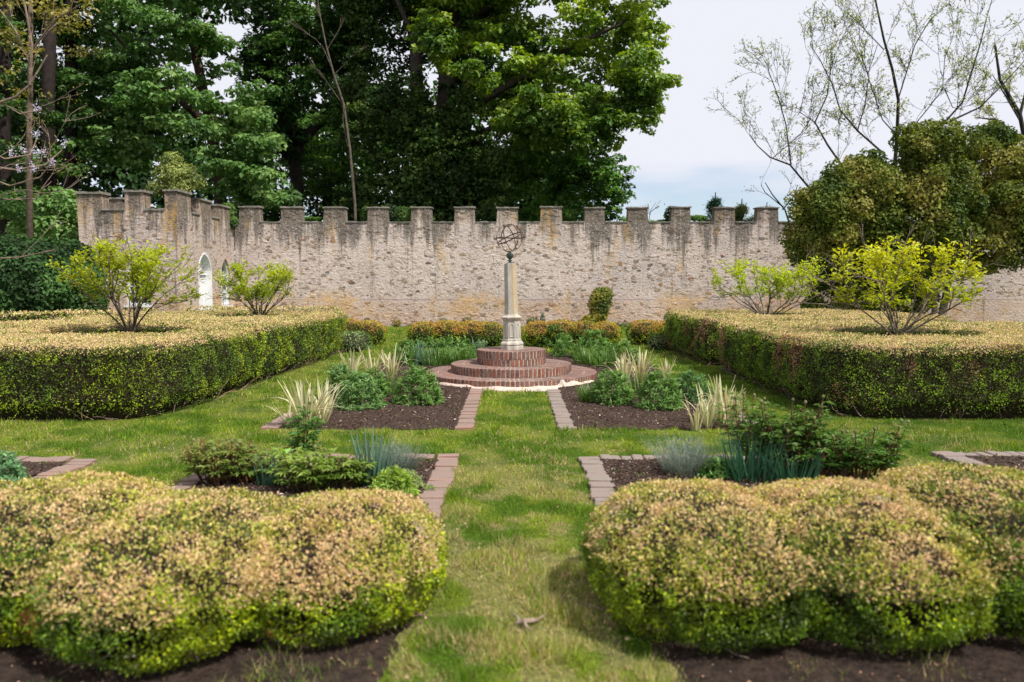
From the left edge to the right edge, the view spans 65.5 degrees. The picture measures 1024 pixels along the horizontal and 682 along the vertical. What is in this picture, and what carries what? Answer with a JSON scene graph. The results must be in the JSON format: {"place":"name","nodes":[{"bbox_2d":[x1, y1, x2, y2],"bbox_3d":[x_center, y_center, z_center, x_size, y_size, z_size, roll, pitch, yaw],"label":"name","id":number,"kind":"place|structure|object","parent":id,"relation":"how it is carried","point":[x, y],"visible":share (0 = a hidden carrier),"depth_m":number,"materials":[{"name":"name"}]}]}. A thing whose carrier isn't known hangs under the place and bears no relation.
{"place":"outdoors","nodes":[
{"label":"outdoors","id":0,"kind":"place"},
{"bbox_2d":[0,549,426,681],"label":"bare soil","id":1,"kind":"structure","parent":0,"point":[236,657],"depth_m":3.42,"materials":[{"name":"brown soil"}]},
{"bbox_2d":[0,468,450,677],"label":"box bush","id":2,"kind":"object","parent":1,"relation":"on","point":[118,566],"visible":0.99,"depth_m":3.58,"materials":[{"name":"green plant"}]},
{"bbox_2d":[0,325,1023,681],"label":"lawn","id":3,"kind":"structure","parent":0,"point":[442,612],"depth_m":6.99,"materials":[{"name":"plant"}]},
{"bbox_2d":[2,461,68,477],"bbox_3d":[-5.710,1.180,6.055,3.410,0.035,2.310,0,4,0],"label":"soil bed","id":4,"kind":"object","parent":3,"relation":"on","point":[35,470],"visible":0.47,"depth_m":7.02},
{"bbox_2d":[0,450,29,482],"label":"leafy perennial","id":5,"kind":"object","parent":4,"relation":"on","point":[16,473],"visible":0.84,"depth_m":6.42,"materials":[{"name":"green plant"}]},
{"bbox_2d":[0,188,79,248],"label":"woodland bush","id":6,"kind":"object","parent":3,"relation":"on","point":[44,220],"visible":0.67,"depth_m":25.11,"materials":[{"name":"green plant"}]},
{"bbox_2d":[1,456,96,495],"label":"brick border","id":7,"kind":"object","parent":3,"relation":"on","point":[72,465],"visible":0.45,"depth_m":7.17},
{"bbox_2d":[0,0,102,239],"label":"yellow green tree","id":8,"kind":"object","parent":3,"relation":"on","point":[29,145],"visible":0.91,"depth_m":22.27,"materials":[{"name":"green plant"}]},
{"bbox_2d":[0,0,103,258],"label":"blossoming tree","id":9,"kind":"object","parent":3,"relation":"on","point":[30,61],"visible":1,"depth_m":15.69,"materials":[{"name":"green plant"}]},
{"bbox_2d":[0,230,114,316],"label":"yew hedge","id":10,"kind":"object","parent":3,"relation":"on","point":[25,285],"visible":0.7,"depth_m":19.78,"materials":[{"name":"green plant"}]},
{"bbox_2d":[0,307,156,321],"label":"box hedge","id":11,"kind":"object","parent":3,"relation":"on","point":[16,317],"visible":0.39,"depth_m":18.33,"materials":[{"name":"yellow plant"}]},
{"bbox_2d":[46,223,213,336],"bbox_3d":[-6.019,-0.564,12.556,2.451,2.549,1.822,2,5,28],"label":"azalea tree","id":12,"kind":"object","parent":3,"relation":"on","point":[144,271],"visible":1,"depth_m":12.22,"materials":[{"name":"green plant"}]},
{"bbox_2d":[0,309,350,421],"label":"box hedge","id":13,"kind":"object","parent":3,"relation":"on","point":[86,367],"visible":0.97,"depth_m":10.29,"materials":[{"name":"green plant"}]},
{"bbox_2d":[144,151,207,197],"bbox_3d":[-10.774,-3.202,25.761,1.771,5.836,1.401,2,5,23],"label":"euonymus shrub","id":14,"kind":"object","parent":3,"relation":"on","point":[168,178],"visible":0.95,"depth_m":25.37,"materials":[{"name":"green plant"}]},
{"bbox_2d":[205,257,301,316],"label":"azalea tree","id":15,"kind":"object","parent":3,"relation":"on","point":[260,290],"visible":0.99,"depth_m":17.79,"materials":[{"name":"green plant"}]},
{"bbox_2d":[181,303,342,314],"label":"box hedge","id":16,"kind":"object","parent":3,"relation":"on","point":[277,309],"visible":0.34,"depth_m":21.39,"materials":[{"name":"yellow plant"}]},
{"bbox_2d":[156,458,437,520],"bbox_3d":[-1.610,1.161,6.314,1.850,0.034,2.030,0,4,0],"label":"soil bed","id":17,"kind":"object","parent":3,"relation":"on","point":[290,492],"visible":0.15,"depth_m":6.29,"materials":[{"name":"brown soil"}]},
{"bbox_2d":[176,436,259,485],"bbox_3d":[-2.373,0.970,6.425,0.632,0.409,0.544,0,4,0],"label":"peony","id":18,"kind":"object","parent":17,"relation":"on","point":[210,460],"visible":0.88,"depth_m":6.35,"materials":[{"name":"green plant"}]},
{"bbox_2d":[214,444,282,483],"bbox_3d":[-2.103,1.009,6.449,0.540,0.327,0.449,0,4,0],"label":"peony","id":19,"kind":"object","parent":17,"relation":"on","point":[245,470],"visible":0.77,"depth_m":6.39,"materials":[{"name":"green plant"}]},
{"bbox_2d":[253,448,282,485],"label":"bearded iris","id":20,"kind":"object","parent":17,"relation":"on","point":[266,480],"visible":0.56,"depth_m":6.35,"materials":[{"name":"green plant"}]},
{"bbox_2d":[281,401,328,455],"bbox_3d":[-1.844,0.830,7.061,0.405,0.590,0.395,0,4,0],"label":"peony","id":21,"kind":"object","parent":17,"relation":"on","point":[304,427],"visible":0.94,"depth_m":7.03,"materials":[{"name":"green plant"}]},
{"bbox_2d":[267,445,355,491],"bbox_3d":[-1.570,1.010,6.264,0.710,0.354,0.577,0,4,0],"label":"peony","id":22,"kind":"object","parent":17,"relation":"on","point":[312,473],"visible":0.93,"depth_m":6.14,"materials":[{"name":"green plant"}]},
{"bbox_2d":[318,452,377,488],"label":"peony","id":23,"kind":"object","parent":17,"relation":"on","point":[352,474],"visible":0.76,"depth_m":6.23,"materials":[{"name":"green plant"}]},
{"bbox_2d":[350,422,396,486],"bbox_3d":[-1.137,0.915,6.366,0.373,0.502,0.386,4,6,39],"label":"bearded iris","id":24,"kind":"object","parent":17,"relation":"on","point":[380,464],"visible":0.68,"depth_m":6.34,"materials":[{"name":"green plant"}]},
{"bbox_2d":[369,464,420,499],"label":"leafy perennial","id":25,"kind":"object","parent":17,"relation":"on","point":[386,479],"visible":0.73,"depth_m":6.04,"materials":[{"name":"green plant"}]},
{"bbox_2d":[357,435,433,472],"bbox_3d":[-0.990,0.987,6.828,0.724,0.290,0.721,-3,5,-32],"label":"lavender","id":26,"kind":"object","parent":17,"relation":"on","point":[400,460],"visible":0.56,"depth_m":6.77,"materials":[{"name":"grey plant"}]},
{"bbox_2d":[154,453,458,539],"bbox_3d":[-1.608,1.179,6.319,2.265,0.074,2.429,0,4,0],"label":"brick border","id":27,"kind":"object","parent":3,"relation":"on","point":[441,473],"visible":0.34,"depth_m":6.51,"materials":[{"name":"brick"}]},
{"bbox_2d":[340,330,373,351],"bbox_3d":[-3.784,-0.015,18.988,0.919,0.508,1.319,0,4,0],"label":"sage mound","id":28,"kind":"object","parent":3,"relation":"on","point":[354,340],"visible":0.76,"depth_m":18.64,"materials":[{"name":"green plant"}]},
{"bbox_2d":[342,318,387,344],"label":"box bush","id":29,"kind":"object","parent":3,"relation":"on","point":[373,329],"visible":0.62,"depth_m":20.57,"materials":[{"name":"yellow plant"}]},
{"bbox_2d":[260,388,481,429],"bbox_3d":[-1.620,0.638,13.541,2.391,0.072,9.353,0,4,0],"label":"brick border","id":30,"kind":"object","parent":3,"relation":"on","point":[466,421],"visible":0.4,"depth_m":9.59,"materials":[{"name":"brick"}]},
{"bbox_2d":[280,353,470,428],"bbox_3d":[-1.620,0.622,13.487,1.990,0.036,9.205,0,4,0],"label":"soil bed","id":31,"kind":"object","parent":3,"relation":"on","point":[413,423],"visible":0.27,"depth_m":9.70,"materials":[{"name":"brown soil"}]},
{"bbox_2d":[265,378,347,425],"bbox_3d":[-2.338,0.669,8.987,0.771,0.604,0.787,-3,5,-38],"label":"variegated iris","id":32,"kind":"object","parent":31,"relation":"on","point":[301,398],"visible":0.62,"depth_m":8.85,"materials":[{"name":"beige plant"}]},
{"bbox_2d":[305,377,345,420],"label":"variegated iris","id":33,"kind":"object","parent":31,"relation":"on","point":[325,414],"visible":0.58,"depth_m":9.27,"materials":[{"name":"beige plant"}]},
{"bbox_2d":[320,362,359,396],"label":"leafy perennial","id":34,"kind":"object","parent":31,"relation":"on","point":[337,374],"visible":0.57,"depth_m":11.22,"materials":[{"name":"green plant"}]},
{"bbox_2d":[332,371,389,410],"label":"leafy perennial","id":35,"kind":"object","parent":31,"relation":"on","point":[354,395],"visible":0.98,"depth_m":10.13,"materials":[{"name":"green plant"}]},
{"bbox_2d":[355,365,391,397],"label":"leafy perennial","id":36,"kind":"object","parent":31,"relation":"on","point":[383,387],"visible":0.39,"depth_m":11.16,"materials":[{"name":"green plant"}]},
{"bbox_2d":[372,345,420,378],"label":"variegated iris","id":37,"kind":"object","parent":31,"relation":"on","point":[392,364],"visible":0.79,"depth_m":13.18,"materials":[{"name":"beige plant"}]},
{"bbox_2d":[392,338,417,361],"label":"leafy perennial","id":38,"kind":"object","parent":31,"relation":"on","point":[407,342],"visible":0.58,"depth_m":16.08,"materials":[{"name":"green plant"}]},
{"bbox_2d":[391,362,444,405],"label":"leafy perennial","id":39,"kind":"object","parent":31,"relation":"on","point":[418,374],"visible":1,"depth_m":10.55,"materials":[{"name":"green plant"}]},
{"bbox_2d":[413,344,456,365],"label":"daylily clump","id":40,"kind":"object","parent":31,"relation":"on","point":[434,360],"visible":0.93,"depth_m":15.39,"materials":[{"name":"green plant"}]},
{"bbox_2d":[429,334,476,358],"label":"leafy perennial","id":41,"kind":"object","parent":31,"relation":"on","point":[450,341],"visible":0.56,"depth_m":16.42,"materials":[{"name":"green plant"}]},
{"bbox_2d":[406,320,502,346],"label":"box bush","id":42,"kind":"object","parent":3,"relation":"on","point":[491,333],"visible":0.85,"depth_m":19.66,"materials":[{"name":"yellow plant"}]},
{"bbox_2d":[426,346,596,391],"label":"brick steps","id":43,"kind":"structure","parent":3,"relation":"on","point":[498,368],"depth_m":12.83,"materials":[{"name":"red brick"}]},
{"bbox_2d":[494,224,524,349],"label":"sundial column","id":44,"kind":"structure","parent":43,"relation":"on","point":[511,319],"depth_m":13.39,"materials":[{"name":"stone"}]},
{"bbox_2d":[12,374,1013,681],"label":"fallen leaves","id":45,"kind":"object","parent":3,"relation":"on","point":[484,600],"visible":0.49,"depth_m":3.63,"materials":[{"name":"brown plant"}]},
{"bbox_2d":[521,319,622,346],"bbox_3d":[1.490,-0.201,20.086,2.579,0.713,1.213,0,4,0],"label":"box bush","id":46,"kind":"object","parent":3,"relation":"on","point":[534,335],"visible":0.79,"depth_m":19.72,"materials":[{"name":"yellow plant"}]},
{"bbox_2d":[581,286,614,323],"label":"golden shrub","id":47,"kind":"object","parent":3,"relation":"on","point":[599,304],"visible":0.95,"depth_m":28.38,"materials":[{"name":"green plant"}]},
{"bbox_2d":[546,352,741,428],"bbox_3d":[1.690,0.622,13.487,1.970,0.035,9.205,0,4,0],"label":"soil bed","id":48,"kind":"object","parent":3,"relation":"on","point":[599,419],"visible":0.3,"depth_m":9.82,"materials":[{"name":"brown soil"}]},
{"bbox_2d":[549,335,581,356],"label":"leafy perennial","id":49,"kind":"object","parent":48,"relation":"on","point":[559,348],"visible":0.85,"depth_m":17.23,"materials":[{"name":"green plant"}]},
{"bbox_2d":[571,344,610,364],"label":"daylily clump","id":50,"kind":"object","parent":48,"relation":"on","point":[585,359],"visible":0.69,"depth_m":15.65,"materials":[{"name":"green plant"}]},
{"bbox_2d":[572,328,611,358],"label":"leafy perennial","id":51,"kind":"object","parent":48,"relation":"on","point":[604,342],"visible":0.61,"depth_m":16.63,"materials":[{"name":"green plant"}]},
{"bbox_2d":[585,346,624,366],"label":"daylily clump","id":52,"kind":"object","parent":48,"relation":"on","point":[595,363],"visible":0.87,"depth_m":15.20,"materials":[{"name":"green plant"}]},
{"bbox_2d":[588,368,636,405],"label":"leafy perennial","id":53,"kind":"object","parent":48,"relation":"on","point":[617,377],"visible":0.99,"depth_m":10.55,"materials":[{"name":"green plant"}]},
{"bbox_2d":[589,349,639,384],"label":"variegated iris","id":54,"kind":"object","parent":48,"relation":"on","point":[622,365],"visible":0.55,"depth_m":12.39,"materials":[{"name":"beige plant"}]},
{"bbox_2d":[605,338,638,363],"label":"leafy perennial","id":55,"kind":"object","parent":48,"relation":"on","point":[628,346],"visible":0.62,"depth_m":15.78,"materials":[{"name":"green plant"}]},
{"bbox_2d":[626,346,662,383],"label":"variegated iris","id":56,"kind":"object","parent":48,"relation":"on","point":[643,368],"visible":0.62,"depth_m":12.51,"materials":[{"name":"beige plant"}]},
{"bbox_2d":[634,369,685,410],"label":"leafy perennial","id":57,"kind":"object","parent":48,"relation":"on","point":[673,401],"visible":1,"depth_m":10.15,"materials":[{"name":"green plant"}]},
{"bbox_2d":[668,369,713,402],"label":"leafy perennial","id":58,"kind":"object","parent":48,"relation":"on","point":[689,375],"visible":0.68,"depth_m":10.89,"materials":[{"name":"green plant"}]},
{"bbox_2d":[681,379,725,427],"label":"variegated iris","id":59,"kind":"object","parent":48,"relation":"on","point":[709,414],"visible":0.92,"depth_m":8.95,"materials":[{"name":"beige plant"}]},
{"bbox_2d":[699,374,738,422],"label":"variegated iris","id":60,"kind":"object","parent":48,"relation":"on","point":[720,416],"visible":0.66,"depth_m":9.14,"materials":[{"name":"beige plant"}]},
{"bbox_2d":[625,319,668,343],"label":"box bush","id":61,"kind":"object","parent":3,"relation":"on","point":[640,333],"visible":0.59,"depth_m":20.64,"materials":[{"name":"yellow plant"}]},
{"bbox_2d":[546,389,756,429],"bbox_3d":[1.689,0.639,13.537,2.370,0.072,9.346,0,4,0],"label":"brick border","id":62,"kind":"object","parent":3,"relation":"on","point":[562,416],"visible":0.39,"depth_m":9.99,"materials":[{"name":"brown brick"}]},
{"bbox_2d":[647,332,671,348],"bbox_3d":[3.647,-0.021,19.516,0.702,0.414,0.889,0,4,0],"label":"sage mound","id":63,"kind":"object","parent":3,"relation":"on","point":[657,341],"visible":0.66,"depth_m":19.28,"materials":[{"name":"green plant"}]},
{"bbox_2d":[600,457,864,510],"bbox_3d":[1.740,1.162,6.295,1.870,0.035,1.990,0,4,0],"label":"soil bed","id":64,"kind":"object","parent":3,"relation":"on","point":[619,482],"visible":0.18,"depth_m":6.69,"materials":[{"name":"brown soil"}]},
{"bbox_2d":[635,429,731,477],"bbox_3d":[1.481,0.955,6.753,0.879,0.364,0.923,1,4,16],"label":"lavender","id":65,"kind":"object","parent":64,"relation":"on","point":[694,462],"visible":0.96,"depth_m":6.71,"materials":[{"name":"grey plant"}]},
{"bbox_2d":[697,456,734,479],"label":"leafy perennial","id":66,"kind":"object","parent":64,"relation":"on","point":[716,467],"visible":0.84,"depth_m":6.57,"materials":[{"name":"green plant"}]},
{"bbox_2d":[714,388,767,464],"bbox_3d":[2.032,0.772,7.066,0.503,0.705,0.394,0,4,0],"label":"peony","id":67,"kind":"object","parent":64,"relation":"on","point":[733,426],"visible":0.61,"depth_m":7.04,"materials":[{"name":"green plant"}]},
{"bbox_2d":[715,426,790,483],"bbox_3d":[1.976,0.921,6.577,0.632,0.459,0.670,0,4,0],"label":"bearded iris","id":68,"kind":"object","parent":64,"relation":"on","point":[742,471],"visible":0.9,"depth_m":6.49,"materials":[{"name":"green plant"}]},
{"bbox_2d":[734,395,834,472],"bbox_3d":[2.293,0.790,6.753,0.815,0.719,0.589,1,4,15],"label":"peony","id":69,"kind":"object","parent":64,"relation":"on","point":[792,431],"visible":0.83,"depth_m":6.66,"materials":[{"name":"green plant"}]},
{"bbox_2d":[758,443,824,481],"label":"bearded iris","id":70,"kind":"object","parent":64,"relation":"on","point":[796,472],"visible":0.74,"depth_m":6.45,"materials":[{"name":"green plant"}]},
{"bbox_2d":[789,442,853,478],"bbox_3d":[2.548,0.994,6.631,0.517,0.330,0.459,-2,5,-27],"label":"peony","id":71,"kind":"object","parent":64,"relation":"on","point":[827,464],"visible":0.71,"depth_m":6.55,"materials":[{"name":"green plant"}]},
{"bbox_2d":[577,454,888,526],"bbox_3d":[1.741,1.182,6.300,2.291,0.072,2.388,0,4,0],"label":"brick border","id":72,"kind":"object","parent":3,"relation":"on","point":[600,484],"visible":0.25,"depth_m":6.73,"materials":[{"name":"brick"}]},
{"bbox_2d":[680,246,847,319],"bbox_3d":[5.893,-1.006,18.600,3.708,2.528,2.619,2,5,26],"label":"azalea tree","id":73,"kind":"object","parent":3,"relation":"on","point":[777,284],"visible":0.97,"depth_m":18.16,"materials":[{"name":"green plant"}]},
{"bbox_2d":[662,308,958,365],"bbox_3d":[6.406,-0.113,18.000,5.871,1.197,5.443,0,4,0],"label":"box hedge","id":74,"kind":"object","parent":3,"relation":"on","point":[692,333],"visible":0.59,"depth_m":16.82,"materials":[{"name":"green plant"}]},
{"bbox_2d":[612,579,1023,681],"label":"bare soil","id":75,"kind":"structure","parent":3,"relation":"on","point":[1005,660],"depth_m":3.43,"materials":[{"name":"brown soil"}]},
{"bbox_2d":[575,460,1023,658],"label":"box bush","id":76,"kind":"object","parent":75,"relation":"on","point":[933,551],"visible":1,"depth_m":3.60,"materials":[{"name":"green plant"}]},
{"bbox_2d":[777,147,940,313],"bbox_3d":[11.496,-3.201,25.737,5.509,6.099,3.046,0,4,0],"label":"arborvitae","id":77,"kind":"object","parent":3,"relation":"on","point":[837,205],"visible":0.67,"depth_m":25.08,"materials":[{"name":"green plant"}]},
{"bbox_2d":[806,416,912,480],"bbox_3d":[2.885,0.896,6.607,0.860,0.530,0.710,0,4,0],"label":"peony","id":78,"kind":"object","parent":3,"relation":"on","point":[871,457],"visible":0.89,"depth_m":6.52,"materials":[{"name":"green plant"}]},
{"bbox_2d":[712,317,1023,422],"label":"box hedge","id":79,"kind":"object","parent":3,"relation":"on","point":[947,370],"visible":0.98,"depth_m":9.74,"materials":[{"name":"green plant"}]},
{"bbox_2d":[791,220,1007,339],"bbox_3d":[5.669,-0.546,12.142,2.992,2.574,2.413,0,4,0],"label":"azalea tree","id":80,"kind":"object","parent":3,"relation":"on","point":[880,259],"visible":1,"depth_m":12.01,"materials":[{"name":"green plant"}]},
{"bbox_2d":[881,117,991,319],"bbox_3d":[13.280,-3.671,25.477,3.896,6.848,3.102,0,4,0],"label":"arborvitae","id":81,"kind":"object","parent":3,"relation":"on","point":[935,164],"visible":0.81,"depth_m":24.61,"materials":[{"name":"green plant"}]},
{"bbox_2d":[931,451,1023,486],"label":"brick border","id":82,"kind":"object","parent":3,"relation":"on","point":[948,456],"visible":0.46,"depth_m":7.48,"materials":[{"name":"brown brick"}]},
{"bbox_2d":[954,119,1023,274],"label":"arborvitae","id":83,"kind":"object","parent":3,"relation":"on","point":[1002,221],"visible":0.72,"depth_m":24.98,"materials":[{"name":"green plant"}]},
{"bbox_2d":[965,455,1023,470],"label":"soil bed","id":84,"kind":"object","parent":3,"relation":"on","point":[1004,459],"visible":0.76,"depth_m":7.25,"materials":[{"name":"brown soil"}]},
{"bbox_2d":[11,0,1023,268],"label":"sky","id":85,"kind":"structure","parent":0,"point":[696,153],"materials":[{"name":"white"}]},
{"label":"ground","id":86,"kind":"structure","parent":0,"visible":0},
{"bbox_2d":[0,0,62,237],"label":"woodland tree","id":87,"kind":"object","parent":86,"relation":"on","point":[10,129],"visible":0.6,"depth_m":29.22,"materials":[{"name":"green plant"}]},
{"bbox_2d":[0,0,93,277],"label":"woodland tree","id":88,"kind":"object","parent":86,"relation":"on","point":[47,76],"visible":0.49,"depth_m":30.25,"materials":[{"name":"green plant"}]},
{"bbox_2d":[21,0,122,231],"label":"woodland tree","id":89,"kind":"object","parent":86,"relation":"on","point":[70,78],"visible":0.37,"depth_m":32.04,"materials":[{"name":"green plant"}]},
{"bbox_2d":[74,189,235,312],"bbox_3d":[-11.720,-2.546,26.865,3.140,4.559,5.080,0,4,0],"label":"castellated gatehouse","id":90,"kind":"object","parent":86,"relation":"on","point":[180,219],"visible":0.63,"depth_m":24.47,"materials":[{"name":"beige stone"}]},
{"bbox_2d":[198,252,212,309],"bbox_3d":[-10.343,-1.645,26.501,0.315,2.616,1.136,0,4,0],"label":"doorway","id":91,"kind":"structure","parent":90,"relation":"in","point":[204,259],"depth_m":26.92,"materials":[{"name":"white paint"}]},
{"bbox_2d":[59,0,303,208],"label":"maple tree","id":92,"kind":"object","parent":86,"relation":"on","point":[131,80],"visible":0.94,"depth_m":31.71,"materials":[{"name":"green plant"}]},
{"bbox_2d":[227,188,287,221],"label":"sapling","id":93,"kind":"object","parent":86,"relation":"on","point":[275,214],"visible":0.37,"depth_m":39.16,"materials":[{"name":"green plant"}]},
{"bbox_2d":[0,0,585,250],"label":"woodland","id":94,"kind":"object","parent":86,"relation":"on","point":[105,172],"visible":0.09,"depth_m":47.00,"materials":[{"name":"green plant"}]},
{"bbox_2d":[220,0,382,206],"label":"oak tree","id":95,"kind":"object","parent":86,"relation":"on","point":[269,44],"visible":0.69,"depth_m":35.72,"materials":[{"name":"green plant"}]},
{"bbox_2d":[268,155,340,221],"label":"sapling","id":96,"kind":"object","parent":86,"relation":"on","point":[308,186],"visible":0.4,"depth_m":39.97,"materials":[{"name":"green plant"}]},
{"bbox_2d":[297,109,356,211],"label":"sapling","id":97,"kind":"object","parent":86,"relation":"on","point":[318,142],"visible":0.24,"depth_m":42.18,"materials":[{"name":"green plant"}]},
{"bbox_2d":[287,0,368,220],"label":"bare sapling","id":98,"kind":"object","parent":86,"relation":"on","point":[351,164],"visible":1,"depth_m":30.85,"materials":[{"name":"brown plant"}]},
{"bbox_2d":[309,127,384,214],"bbox_3d":[-8.178,-5.973,39.612,3.589,9.289,3.656,-1,4,-16],"label":"sapling","id":99,"kind":"object","parent":86,"relation":"on","point":[337,144],"visible":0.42,"depth_m":39.08,"materials":[{"name":"green plant"}]},
{"bbox_2d":[359,203,416,221],"bbox_3d":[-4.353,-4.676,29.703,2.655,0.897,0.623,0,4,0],"label":"tree","id":100,"kind":"object","parent":86,"relation":"on","point":[399,214],"depth_m":29.53,"materials":[{"name":"green plant"}]},
{"bbox_2d":[325,0,527,221],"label":"ivy clad tree","id":101,"kind":"object","parent":86,"relation":"on","point":[443,169],"visible":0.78,"depth_m":33.95,"materials":[{"name":"green plant"}]},
{"bbox_2d":[467,134,572,221],"bbox_3d":[-0.125,-6.110,40.877,6.391,9.372,5.357,0,4,0],"label":"shaded tree","id":102,"kind":"object","parent":86,"relation":"on","point":[536,175],"visible":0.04,"depth_m":39.85,"materials":[{"name":"green plant"}]},
{"bbox_2d":[395,0,683,221],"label":"maple tree","id":103,"kind":"object","parent":86,"relation":"on","point":[589,114],"visible":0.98,"depth_m":31.80,"materials":[{"name":"green plant"}]},
{"bbox_2d":[489,139,639,221],"bbox_3d":[2.275,-5.284,36.660,7.124,8.362,5.088,0,4,0],"label":"linden tree","id":104,"kind":"object","parent":86,"relation":"on","point":[599,178],"visible":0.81,"depth_m":35.76,"materials":[{"name":"green plant"}]},
{"bbox_2d":[234,206,1023,325],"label":"castellated wall","id":105,"kind":"structure","parent":86,"relation":"on","point":[421,265],"depth_m":29.37,"materials":[{"name":"beige stone"}]},
{"bbox_2d":[704,0,1023,187],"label":"walnut tree","id":106,"kind":"object","parent":86,"relation":"on","point":[895,87],"visible":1,"depth_m":31.16,"materials":[{"name":"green plant"}]},
{"bbox_2d":[955,18,1023,134],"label":"walnut tree","id":107,"kind":"object","parent":86,"relation":"on","point":[1016,110],"visible":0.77,"depth_m":35.23,"materials":[{"name":"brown plant"}]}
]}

